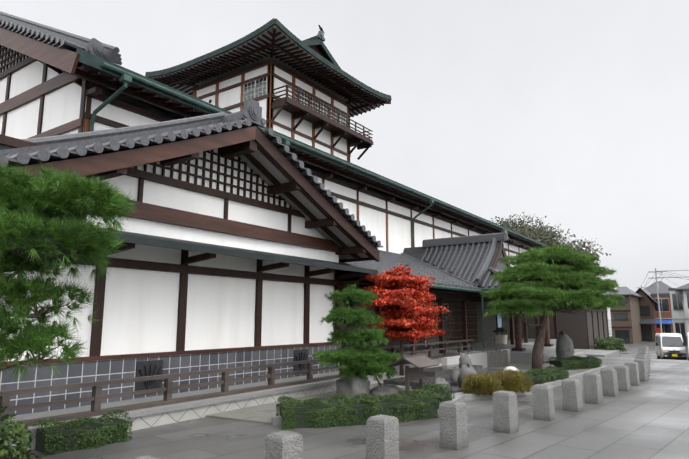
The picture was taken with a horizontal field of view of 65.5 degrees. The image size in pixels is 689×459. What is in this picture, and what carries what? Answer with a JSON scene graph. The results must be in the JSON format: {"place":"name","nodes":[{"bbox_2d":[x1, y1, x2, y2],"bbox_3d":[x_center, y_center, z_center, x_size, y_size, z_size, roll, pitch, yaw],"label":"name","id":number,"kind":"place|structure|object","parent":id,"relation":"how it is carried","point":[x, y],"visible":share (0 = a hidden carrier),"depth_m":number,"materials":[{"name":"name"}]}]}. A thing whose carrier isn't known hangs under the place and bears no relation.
{"place":"outdoors","nodes":[
{"label":"outdoors","id":0,"kind":"place"},
{"bbox_2d":[0,162,139,383],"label":"pine","id":1,"kind":"object","parent":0,"point":[21,191],"depth_m":5.10,"materials":[{"name":"plant"}]},
{"bbox_2d":[196,65,346,160],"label":"tower wall","id":2,"kind":"structure","parent":0,"point":[230,97],"depth_m":26.43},
{"bbox_2d":[193,60,350,156],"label":"horizontal beams","id":3,"kind":"structure","parent":2,"relation":"attached to","point":[266,63],"depth_m":26.33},
{"bbox_2d":[150,25,390,116],"bbox_3d":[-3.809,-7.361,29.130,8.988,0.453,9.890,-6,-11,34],"label":"tower rafters","id":4,"kind":"object","parent":3,"relation":"on","point":[336,83],"visible":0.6,"depth_m":26.23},
{"bbox_2d":[145,18,391,100],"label":"tower eave fascia","id":5,"kind":"structure","parent":4,"relation":"attached to","point":[261,30],"depth_m":25.05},
{"bbox_2d":[209,85,372,159],"bbox_3d":[-2.615,-5.297,28.576,5.200,2.069,7.480,-6,-11,34],"label":"balcony","id":6,"kind":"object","parent":2,"relation":"attached to","point":[298,110],"visible":0.83,"depth_m":26.77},
{"bbox_2d":[244,77,346,124],"bbox_3d":[-2.282,-6.195,27.861,1.740,0.910,6.460,-6,-11,34],"label":"tower window glass","id":7,"kind":"object","parent":2,"relation":"in","point":[261,85],"visible":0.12,"depth_m":25.57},
{"bbox_2d":[243,76,347,125],"bbox_3d":[-2.284,-6.195,27.862,1.785,0.930,6.500,-6,-11,34],"label":"window lattice","id":8,"kind":"object","parent":2,"relation":"attached to","point":[296,97],"visible":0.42,"depth_m":25.68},
{"bbox_2d":[309,45,329,60],"bbox_3d":[-3.809,-9.060,29.412,5.720,0.868,3.625,-6,-11,34],"label":"gable","id":9,"kind":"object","parent":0,"point":[317,49],"visible":0.04,"depth_m":28.00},
{"bbox_2d":[302,35,340,68],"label":"tower ridge and barge","id":10,"kind":"structure","parent":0,"point":[314,40],"depth_m":27.86},
{"bbox_2d":[317,31,324,41],"bbox_3d":[-1.194,-10.048,27.735,0.144,0.432,0.576,-6,-11,34],"label":"roof ornament","id":11,"kind":"object","parent":10,"relation":"on","point":[320,34],"visible":1,"depth_m":27.65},
{"bbox_2d":[0,0,688,318],"label":"sky","id":12,"kind":"structure","parent":0,"point":[574,114],"materials":[{"name":"white"}]},
{"bbox_2d":[19,319,688,458],"bbox_3d":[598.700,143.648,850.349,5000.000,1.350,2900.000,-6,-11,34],"label":"pavement","id":13,"kind":"structure","parent":0,"point":[649,419],"depth_m":8.00,"materials":[{"name":"stone"}]},
{"bbox_2d":[0,405,41,458],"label":"shrub","id":14,"kind":"object","parent":13,"relation":"on","point":[22,438],"depth_m":4.85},
{"bbox_2d":[33,409,132,455],"bbox_3d":[-3.594,2.752,7.367,0.730,0.426,1.227,-6,-11,34],"label":"hedge","id":15,"kind":"object","parent":13,"relation":"on","point":[59,423],"depth_m":7.14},
{"bbox_2d":[132,455,156,458],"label":"bollard","id":16,"kind":"object","parent":13,"relation":"on","point":[147,457],"visible":1,"depth_m":4.44,"materials":[{"name":"stone"}]},
{"bbox_2d":[0,148,338,361],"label":"block wall","id":17,"kind":"structure","parent":13,"relation":"on","point":[140,314],"depth_m":11.29,"materials":[{"name":"paint"}]},
{"bbox_2d":[0,345,339,414],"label":"tile band","id":18,"kind":"object","parent":17,"relation":"attached to","point":[91,371],"depth_m":9.67,"materials":[{"name":"tile"}]},
{"bbox_2d":[134,349,307,395],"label":"relief plaques","id":19,"kind":"object","parent":18,"relation":"attached to","point":[149,368],"visible":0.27,"depth_m":10.06,"materials":[{"name":"metal"}]},
{"bbox_2d":[0,134,373,356],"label":"timber framing","id":20,"kind":"object","parent":17,"relation":"attached to","point":[246,149],"visible":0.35,"depth_m":11.77,"materials":[{"name":"brown wood"}]},
{"bbox_2d":[1,126,255,177],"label":"barge board","id":21,"kind":"object","parent":20,"relation":"attached to","point":[90,165],"visible":0.75,"depth_m":9.26,"materials":[{"name":"brown wood"}]},
{"bbox_2d":[0,200,341,366],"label":"horizontal beams","id":22,"kind":"structure","parent":20,"relation":"attached to","point":[157,213],"depth_m":11.49,"materials":[{"name":"brown wood"}]},
{"bbox_2d":[3,124,377,248],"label":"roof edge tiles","id":23,"kind":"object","parent":20,"relation":"on","point":[252,125],"depth_m":10.42,"materials":[{"name":"tile"}]},
{"bbox_2d":[240,98,265,127],"bbox_3d":[-1.988,-2.580,11.750,0.173,0.518,0.691,-6,-11,34],"label":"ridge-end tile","id":24,"kind":"object","parent":23,"relation":"on","point":[252,111],"visible":0.98,"depth_m":11.67,"materials":[{"name":"ceramic"}]},
{"bbox_2d":[0,112,382,247],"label":"rake tiles","id":25,"kind":"object","parent":20,"relation":"on","point":[65,146],"visible":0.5,"depth_m":9.80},
{"bbox_2d":[166,111,247,143],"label":"roof tiles","id":26,"kind":"object","parent":20,"relation":"on","point":[233,117],"visible":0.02,"depth_m":11.90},
{"bbox_2d":[134,148,290,207],"bbox_3d":[-2.745,-1.392,12.040,0.055,1.110,4.759,-6,-11,34],"label":"gable lattice","id":27,"kind":"object","parent":20,"relation":"attached to","point":[217,172],"visible":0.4,"depth_m":12.00,"materials":[{"name":"brown wood"}]},
{"bbox_2d":[237,149,367,259],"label":"gable soffit","id":28,"kind":"structure","parent":20,"relation":"on","point":[269,166],"depth_m":13.58,"materials":[{"name":"grey"}]},
{"bbox_2d":[254,127,379,261],"bbox_3d":[-0.497,-0.658,13.560,0.090,2.520,5.150,-6,-11,34],"label":"barge board","id":29,"kind":"object","parent":20,"relation":"attached to","point":[288,168],"visible":0.96,"depth_m":13.12,"materials":[{"name":"brown wood"}]},
{"bbox_2d":[97,229,377,273],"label":"pent roof","id":30,"kind":"structure","parent":17,"relation":"attached to","point":[145,239],"depth_m":10.79,"materials":[{"name":"grey metal"}]},
{"bbox_2d":[10,375,389,449],"bbox_3d":[-6.494,2.434,4.834,1.300,0.200,25.401,-6,-11,34],"label":"stone base","id":31,"kind":"object","parent":13,"relation":"on","point":[148,421],"visible":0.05,"depth_m":9.57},
{"bbox_2d":[8,371,385,435],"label":"wall plinth","id":32,"kind":"structure","parent":31,"relation":"on","point":[166,408],"depth_m":9.57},
{"bbox_2d":[0,359,343,426],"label":"fence","id":33,"kind":"object","parent":32,"relation":"on","point":[96,397],"visible":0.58,"depth_m":8.97,"materials":[{"name":"wood"}]},
{"bbox_2d":[0,46,527,266],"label":"block wall","id":34,"kind":"structure","parent":13,"relation":"on","point":[62,106],"depth_m":16.90,"materials":[{"name":"paint"}]},
{"bbox_2d":[0,45,86,134],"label":"end wall frame","id":35,"kind":"object","parent":34,"relation":"attached to","point":[12,69],"visible":0.46,"depth_m":16.54,"materials":[{"name":"brown wood"}]},
{"bbox_2d":[0,72,81,138],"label":"timber beams","id":36,"kind":"structure","parent":35,"relation":"attached to","point":[57,82],"depth_m":15.10,"materials":[{"name":"brown wood"}]},
{"bbox_2d":[193,63,349,161],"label":"timber posts","id":37,"kind":"object","parent":34,"relation":"on","point":[270,88],"visible":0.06,"depth_m":25.79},
{"bbox_2d":[84,87,529,254],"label":"block beams","id":38,"kind":"structure","parent":34,"relation":"attached to","point":[95,93],"depth_m":23.51,"materials":[{"name":"brown wood"}]},
{"bbox_2d":[83,118,509,261],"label":"timber posts","id":39,"kind":"object","parent":38,"relation":"attached to","point":[86,124],"visible":0.19,"depth_m":26.20,"materials":[{"name":"orange wood"}]},
{"bbox_2d":[89,62,546,246],"bbox_3d":[5.397,0.441,29.931,1.235,3.555,41.300,-6,-11,34],"label":"gutter","id":40,"kind":"object","parent":38,"relation":"attached to","point":[126,77],"visible":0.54,"depth_m":16.13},
{"bbox_2d":[78,62,535,244],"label":"block soffit","id":41,"kind":"structure","parent":34,"relation":"attached to","point":[88,68],"depth_m":14.92,"materials":[{"name":"brown wood"}]},
{"bbox_2d":[0,27,80,73],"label":"bargeboard","id":42,"kind":"object","parent":41,"relation":"attached to","point":[66,60],"visible":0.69,"depth_m":13.78,"materials":[{"name":"brown wood"}]},
{"bbox_2d":[62,64,542,247],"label":"block rafters","id":43,"kind":"object","parent":41,"relation":"attached to","point":[92,77],"visible":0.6,"depth_m":20.57,"materials":[{"name":"brown wood"}]},
{"bbox_2d":[76,48,545,247],"bbox_3d":[5.569,-1.347,29.736,0.060,0.320,41.900,-6,-11,34],"label":"roof edge","id":44,"kind":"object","parent":41,"relation":"attached to","point":[90,60],"depth_m":16.12,"materials":[{"name":"green metal"}]},
{"bbox_2d":[264,430,302,458],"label":"bollard","id":45,"kind":"object","parent":13,"relation":"on","point":[284,444],"visible":1,"depth_m":5.25,"materials":[{"name":"stone"}]},
{"bbox_2d":[366,414,398,458],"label":"bollard","id":46,"kind":"object","parent":13,"relation":"on","point":[382,436],"visible":1,"depth_m":6.18,"materials":[{"name":"stone"}]},
{"bbox_2d":[205,363,594,424],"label":"ground","id":47,"kind":"structure","parent":13,"relation":"on","point":[263,413],"depth_m":9.91,"materials":[{"name":"stone"}]},
{"bbox_2d":[310,282,402,382],"bbox_3d":[0.359,2.404,11.615,1.633,2.502,2.764,-6,-11,34],"label":"pine tree","id":48,"kind":"object","parent":47,"relation":"on","point":[373,363],"depth_m":11.21,"materials":[{"name":"plant"}]},
{"bbox_2d":[276,383,455,429],"bbox_3d":[0.693,3.081,9.501,4.067,0.478,1.456,7,-12,-36],"label":"hedge","id":49,"kind":"object","parent":47,"relation":"on","point":[437,392],"depth_m":8.84,"materials":[{"name":"plant"}]},
{"bbox_2d":[361,264,449,375],"bbox_3d":[1.711,2.643,15.468,2.048,3.179,3.693,-6,-11,34],"label":"maple","id":50,"kind":"object","parent":47,"relation":"on","point":[413,324],"depth_m":14.92,"materials":[{"name":"plant"}]},
{"bbox_2d":[389,353,438,396],"bbox_3d":[1.513,3.172,11.601,0.746,0.900,1.000,-6,-11,34],"label":"garden wood shelter","id":51,"kind":"object","parent":47,"relation":"on","point":[419,362],"visible":0.92,"depth_m":11.49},
{"bbox_2d":[377,375,463,397],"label":"garden stepping slabs","id":52,"kind":"structure","parent":47,"relation":"on","point":[403,387],"depth_m":12.66,"materials":[{"name":"stone"}]},
{"bbox_2d":[272,360,607,424],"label":"garden kerb","id":53,"kind":"structure","parent":47,"relation":"on","point":[276,420],"depth_m":12.02,"materials":[{"name":"stone"}]},
{"bbox_2d":[383,364,522,393],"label":"garden stone terraces","id":54,"kind":"object","parent":47,"relation":"on","point":[431,374],"visible":0.33,"depth_m":13.92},
{"bbox_2d":[336,330,574,399],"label":"garden rocks","id":55,"kind":"object","parent":47,"relation":"on","point":[353,386],"visible":0.5,"depth_m":11.41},
{"bbox_2d":[457,352,475,385],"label":"garden upright stones","id":56,"kind":"object","parent":47,"relation":"on","point":[465,365],"visible":0.62,"depth_m":12.72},
{"bbox_2d":[445,349,507,366],"bbox_3d":[4.686,4.555,18.980,2.180,0.590,0.838,5,-11,-28],"label":"fence","id":57,"kind":"object","parent":47,"relation":"on","point":[500,359],"visible":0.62,"depth_m":18.85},
{"bbox_2d":[461,367,535,395],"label":"yellow grass","id":58,"kind":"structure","parent":47,"relation":"on","point":[484,383],"depth_m":11.81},
{"bbox_2d":[523,366,568,384],"bbox_3d":[5.042,3.833,13.952,1.072,0.452,2.614,-6,-11,34],"label":"garden hedge","id":59,"kind":"object","parent":47,"relation":"on","point":[535,372],"depth_m":13.78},
{"bbox_2d":[546,355,601,369],"bbox_3d":[7.889,4.559,18.393,1.505,0.478,2.218,-6,-11,34],"label":"garden hedge","id":60,"kind":"object","parent":47,"relation":"on","point":[578,358],"depth_m":18.05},
{"bbox_2d":[393,358,441,374],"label":"hall plinth","id":61,"kind":"structure","parent":13,"relation":"on","point":[439,361],"depth_m":16.71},
{"bbox_2d":[439,400,467,449],"bbox_3d":[1.478,2.646,7.282,0.280,0.583,0.280,-9,-13,43],"label":"bollard","id":62,"kind":"object","parent":13,"relation":"on","point":[453,433],"visible":1,"depth_m":7.19,"materials":[{"name":"stone"}]},
{"bbox_2d":[428,349,510,367],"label":"hall granite ramp","id":63,"kind":"structure","parent":13,"relation":"on","point":[478,358],"depth_m":17.93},
{"bbox_2d":[382,338,585,363],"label":"hall stone platform","id":64,"kind":"structure","parent":13,"relation":"on","point":[526,356],"depth_m":22.59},
{"bbox_2d":[377,339,473,363],"bbox_3d":[2.969,4.205,18.550,0.160,0.560,7.900,-6,-11,34],"label":"wooden railing","id":65,"kind":"object","parent":64,"relation":"on","point":[430,349],"visible":0.62,"depth_m":18.58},
{"bbox_2d":[495,335,507,343],"bbox_3d":[8.075,5.664,27.610,0.660,0.450,0.660,-6,-11,34],"label":"entrance planter","id":66,"kind":"object","parent":64,"relation":"on","point":[500,339],"visible":1,"depth_m":27.35,"materials":[{"name":"beige"}]},
{"bbox_2d":[493,327,507,332],"bbox_3d":[8.046,5.174,27.677,0.757,0.358,0.769,-6,-11,34],"label":"planter plant","id":67,"kind":"object","parent":66,"relation":"on","point":[501,329],"visible":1,"depth_m":27.54,"materials":[{"name":"green plant"}]},
{"bbox_2d":[514,314,549,347],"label":"wooden posts","id":68,"kind":"object","parent":64,"relation":"on","point":[517,330],"visible":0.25,"depth_m":21.64,"materials":[{"name":"brown wood"}]},
{"bbox_2d":[493,390,518,433],"bbox_3d":[2.482,2.809,8.280,0.284,0.589,0.282,-9,-13,43],"label":"bollard","id":69,"kind":"object","parent":13,"relation":"on","point":[505,414],"visible":1,"depth_m":8.18,"materials":[{"name":"stone"}]},
{"bbox_2d":[532,384,554,420],"bbox_3d":[3.436,2.979,9.253,0.283,0.573,0.280,-7,-12,38],"label":"bollard","id":70,"kind":"object","parent":13,"relation":"on","point":[543,403],"visible":1,"depth_m":9.16,"materials":[{"name":"stone"}]},
{"bbox_2d":[521,306,607,348],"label":"wing wall","id":71,"kind":"structure","parent":13,"relation":"on","point":[573,327],"depth_m":35.97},
{"bbox_2d":[585,308,608,348],"bbox_3d":[18.161,7.150,38.282,0.080,3.945,8.000,-6,-11,34],"label":"wing timber","id":72,"kind":"object","parent":71,"relation":"attached to","point":[595,310],"visible":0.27,"depth_m":37.16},
{"bbox_2d":[562,378,583,411],"bbox_3d":[4.321,3.133,10.164,0.281,0.567,0.279,-9,-13,43],"label":"bollard","id":73,"kind":"object","parent":13,"relation":"on","point":[572,397],"visible":1,"depth_m":10.07,"materials":[{"name":"stone"}]},
{"bbox_2d":[583,373,602,404],"bbox_3d":[5.116,3.266,11.037,0.277,0.591,0.285,-9,-13,44],"label":"bollard","id":74,"kind":"object","parent":13,"relation":"on","point":[592,386],"visible":1,"depth_m":10.94,"materials":[{"name":"stone"}]},
{"bbox_2d":[578,349,619,357],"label":"stone planter wall","id":75,"kind":"structure","parent":13,"relation":"on","point":[603,353],"depth_m":30.07,"materials":[{"name":"stone"}]},
{"bbox_2d":[594,336,626,351],"bbox_3d":[16.120,7.103,32.484,1.872,1.299,2.114,-6,-11,34],"label":"planter shrub","id":76,"kind":"object","parent":75,"relation":"in","point":[606,343],"depth_m":32.08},
{"bbox_2d":[600,368,618,396],"bbox_3d":[5.956,3.435,12.057,0.279,0.592,0.278,-9,-13,43],"label":"bollard","id":77,"kind":"object","parent":13,"relation":"on","point":[609,382],"visible":0.95,"depth_m":11.96,"materials":[{"name":"stone"}]},
{"bbox_2d":[613,365,630,391],"bbox_3d":[6.702,3.588,12.940,0.278,0.579,0.287,-9,-13,44],"label":"bollard","id":78,"kind":"object","parent":13,"relation":"on","point":[623,379],"visible":0.89,"depth_m":12.83,"materials":[{"name":"stone"}]},
{"bbox_2d":[624,362,639,385],"bbox_3d":[7.492,3.753,13.963,0.277,0.588,0.281,-8,-12,39],"label":"bollard","id":79,"kind":"object","parent":13,"relation":"on","point":[634,373],"visible":0.84,"depth_m":13.84,"materials":[{"name":"stone"}]},
{"bbox_2d":[633,359,647,381],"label":"bollard","id":80,"kind":"object","parent":13,"relation":"on","point":[643,371],"visible":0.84,"depth_m":14.83,"materials":[{"name":"stone"}]},
{"bbox_2d":[635,356,648,376],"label":"bollard","id":81,"kind":"object","parent":13,"relation":"on","point":[640,357],"visible":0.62,"depth_m":16.03,"materials":[{"name":"stone"}]},
{"bbox_2d":[636,354,648,372],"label":"bollard","id":82,"kind":"object","parent":13,"relation":"on","point":[645,355],"visible":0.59,"depth_m":17.15,"materials":[{"name":"stone"}]},
{"bbox_2d":[638,289,656,341],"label":"wooden gable walls","id":83,"kind":"structure","parent":13,"relation":"on","point":[645,300],"depth_m":72.73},
{"bbox_2d":[639,306,652,339],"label":"wood gable windows","id":84,"kind":"structure","parent":83,"relation":"attached to","point":[647,330],"depth_m":72.56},
{"bbox_2d":[636,288,657,303],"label":"house roof","id":85,"kind":"structure","parent":83,"relation":"on","point":[646,292],"depth_m":73.46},
{"bbox_2d":[640,319,655,323],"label":"awning","id":86,"kind":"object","parent":83,"relation":"attached to","point":[647,321],"depth_m":71.86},
{"bbox_2d":[641,268,663,332],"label":"utility poles","id":87,"kind":"object","parent":13,"relation":"on","point":[657,285],"visible":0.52,"depth_m":68.77,"materials":[{"name":"grey concrete"}]},
{"bbox_2d":[637,270,687,308],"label":"overhead wires","id":88,"kind":"object","parent":87,"relation":"hanging from","point":[665,275],"visible":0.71,"depth_m":71.32,"materials":[{"name":"black rubber"}]},
{"bbox_2d":[651,296,673,332],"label":"rust house walls","id":89,"kind":"structure","parent":13,"relation":"on","point":[666,314],"depth_m":73.17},
{"bbox_2d":[644,281,670,293],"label":"roof","id":90,"kind":"structure","parent":89,"relation":"on","point":[663,288],"depth_m":84.88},
{"bbox_2d":[655,299,670,332],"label":"rust house windows","id":91,"kind":"structure","parent":89,"relation":"in","point":[664,306],"depth_m":73.25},
{"bbox_2d":[654,298,671,332],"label":"house rust trim","id":92,"kind":"structure","parent":89,"relation":"attached to","point":[662,310],"depth_m":73.35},
{"bbox_2d":[656,320,671,323],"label":"awning","id":93,"kind":"object","parent":89,"relation":"attached to","point":[664,321],"visible":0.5,"depth_m":72.63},
{"bbox_2d":[655,333,686,359],"bbox_3d":[22.910,8.285,37.698,1.935,1.934,3.447,-4,-10,23],"label":"kei van","id":94,"kind":"object","parent":13,"relation":"on","point":[670,346],"visible":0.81,"depth_m":36.57,"materials":[{"name":"white"}]},
{"bbox_2d":[670,290,686,348],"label":"white house walls","id":95,"kind":"structure","parent":13,"relation":"on","point":[678,314],"depth_m":55.93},
{"bbox_2d":[671,293,685,346],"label":"white house trim","id":96,"kind":"structure","parent":95,"relation":"attached to","point":[678,310],"depth_m":55.83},
{"bbox_2d":[672,294,685,343],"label":"white house windows","id":97,"kind":"structure","parent":95,"relation":"in","point":[680,307],"depth_m":55.85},
{"bbox_2d":[674,283,688,290],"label":"roof","id":98,"kind":"structure","parent":95,"relation":"on","point":[684,287],"depth_m":53.61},
{"bbox_2d":[682,332,688,359],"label":"kei van","id":99,"kind":"object","parent":13,"relation":"on","point":[687,340],"visible":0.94,"depth_m":34.46,"materials":[{"name":"white"}]},
{"bbox_2d":[683,290,688,331],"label":"white house walls","id":100,"kind":"structure","parent":13,"relation":"on","point":[686,306],"depth_m":53.48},
{"bbox_2d":[340,297,393,329],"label":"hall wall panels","id":101,"kind":"object","parent":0,"point":[361,307],"depth_m":19.75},
{"bbox_2d":[340,270,521,351],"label":"wall","id":102,"kind":"structure","parent":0,"point":[490,325],"depth_m":29.38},
{"bbox_2d":[426,301,477,346],"bbox_3d":[5.391,4.632,26.431,0.040,2.040,6.174,-6,-11,34],"label":"lattice screen","id":103,"kind":"object","parent":102,"relation":"attached to","point":[455,315],"visible":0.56,"depth_m":26.62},
{"bbox_2d":[340,277,557,354],"bbox_3d":[6.737,4.134,24.746,4.310,2.530,23.780,-6,-11,34],"label":"frame","id":104,"kind":"object","parent":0,"point":[440,294],"visible":0.33,"depth_m":21.51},
{"bbox_2d":[350,241,507,287],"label":"roof tiles","id":105,"kind":"object","parent":104,"relation":"on","point":[416,252],"visible":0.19,"depth_m":25.06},
{"bbox_2d":[370,278,495,348],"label":"hall copper gutters","id":106,"kind":"object","parent":105,"relation":"attached to","point":[459,289],"visible":0.44,"depth_m":21.24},
{"bbox_2d":[339,233,530,289],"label":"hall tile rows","id":107,"kind":"object","parent":105,"relation":"on","point":[389,260],"visible":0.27,"depth_m":24.03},
{"bbox_2d":[477,230,508,285],"bbox_3d":[7.321,1.357,24.661,0.448,2.682,5.684,-6,-11,34],"label":"ridge-end tile","id":108,"kind":"object","parent":107,"relation":"on","point":[504,236],"visible":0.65,"depth_m":24.58,"materials":[{"name":"ceramic"}]},
{"bbox_2d":[488,242,510,272],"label":"porch gable boards","id":109,"kind":"object","parent":107,"relation":"attached to","point":[501,249],"visible":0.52,"depth_m":24.46,"materials":[{"name":"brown wood"}]},
{"bbox_2d":[497,315,501,327],"bbox_3d":[8.249,4.912,28.575,0.040,1.050,0.640,-6,-11,34],"label":"poster stand","id":110,"kind":"object","parent":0,"point":[499,322],"visible":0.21,"depth_m":28.57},
{"bbox_2d":[480,243,625,369],"bbox_3d":[7.837,2.779,19.624,4.161,4.462,8.608,-6,-11,34],"label":"pine tree","id":111,"kind":"object","parent":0,"point":[550,291],"depth_m":17.95,"materials":[{"name":"plant"}]},
{"bbox_2d":[610,295,641,343],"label":"cream house walls","id":112,"kind":"structure","parent":0,"point":[633,322],"depth_m":66.75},
{"bbox_2d":[610,297,631,338],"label":"building trim","id":113,"kind":"structure","parent":112,"relation":"attached to","point":[621,319],"depth_m":66.36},
{"bbox_2d":[614,298,629,341],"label":"cream house windows","id":114,"kind":"structure","parent":112,"relation":"in","point":[619,333],"depth_m":66.20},
{"bbox_2d":[605,287,642,297],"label":"house roof","id":115,"kind":"structure","parent":112,"relation":"on","point":[625,291],"depth_m":68.05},
{"bbox_3d":[-1.084,-1.114,34.381,16.200,0.781,41.900,-6,-11,34],"label":"main block copper roof band","id":116,"kind":"object","parent":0,"visible":0},
{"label":"roof tiles","id":117,"kind":"object","parent":116,"relation":"on","visible":0},
{"bbox_2d":[0,11,121,64],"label":"block rake tiles","id":118,"kind":"object","parent":117,"relation":"attached to","point":[55,37],"visible":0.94,"depth_m":14.09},
{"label":"hill","id":119,"kind":"structure","parent":0,"visible":0},
{"bbox_2d":[491,214,596,254],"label":"tree trunks","id":120,"kind":"object","parent":119,"relation":"on","point":[540,227],"visible":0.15,"depth_m":94.39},
{"bbox_2d":[489,212,610,262],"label":"hill tree crowns","id":121,"kind":"object","parent":120,"relation":"attached to","point":[550,242],"visible":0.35,"depth_m":93.63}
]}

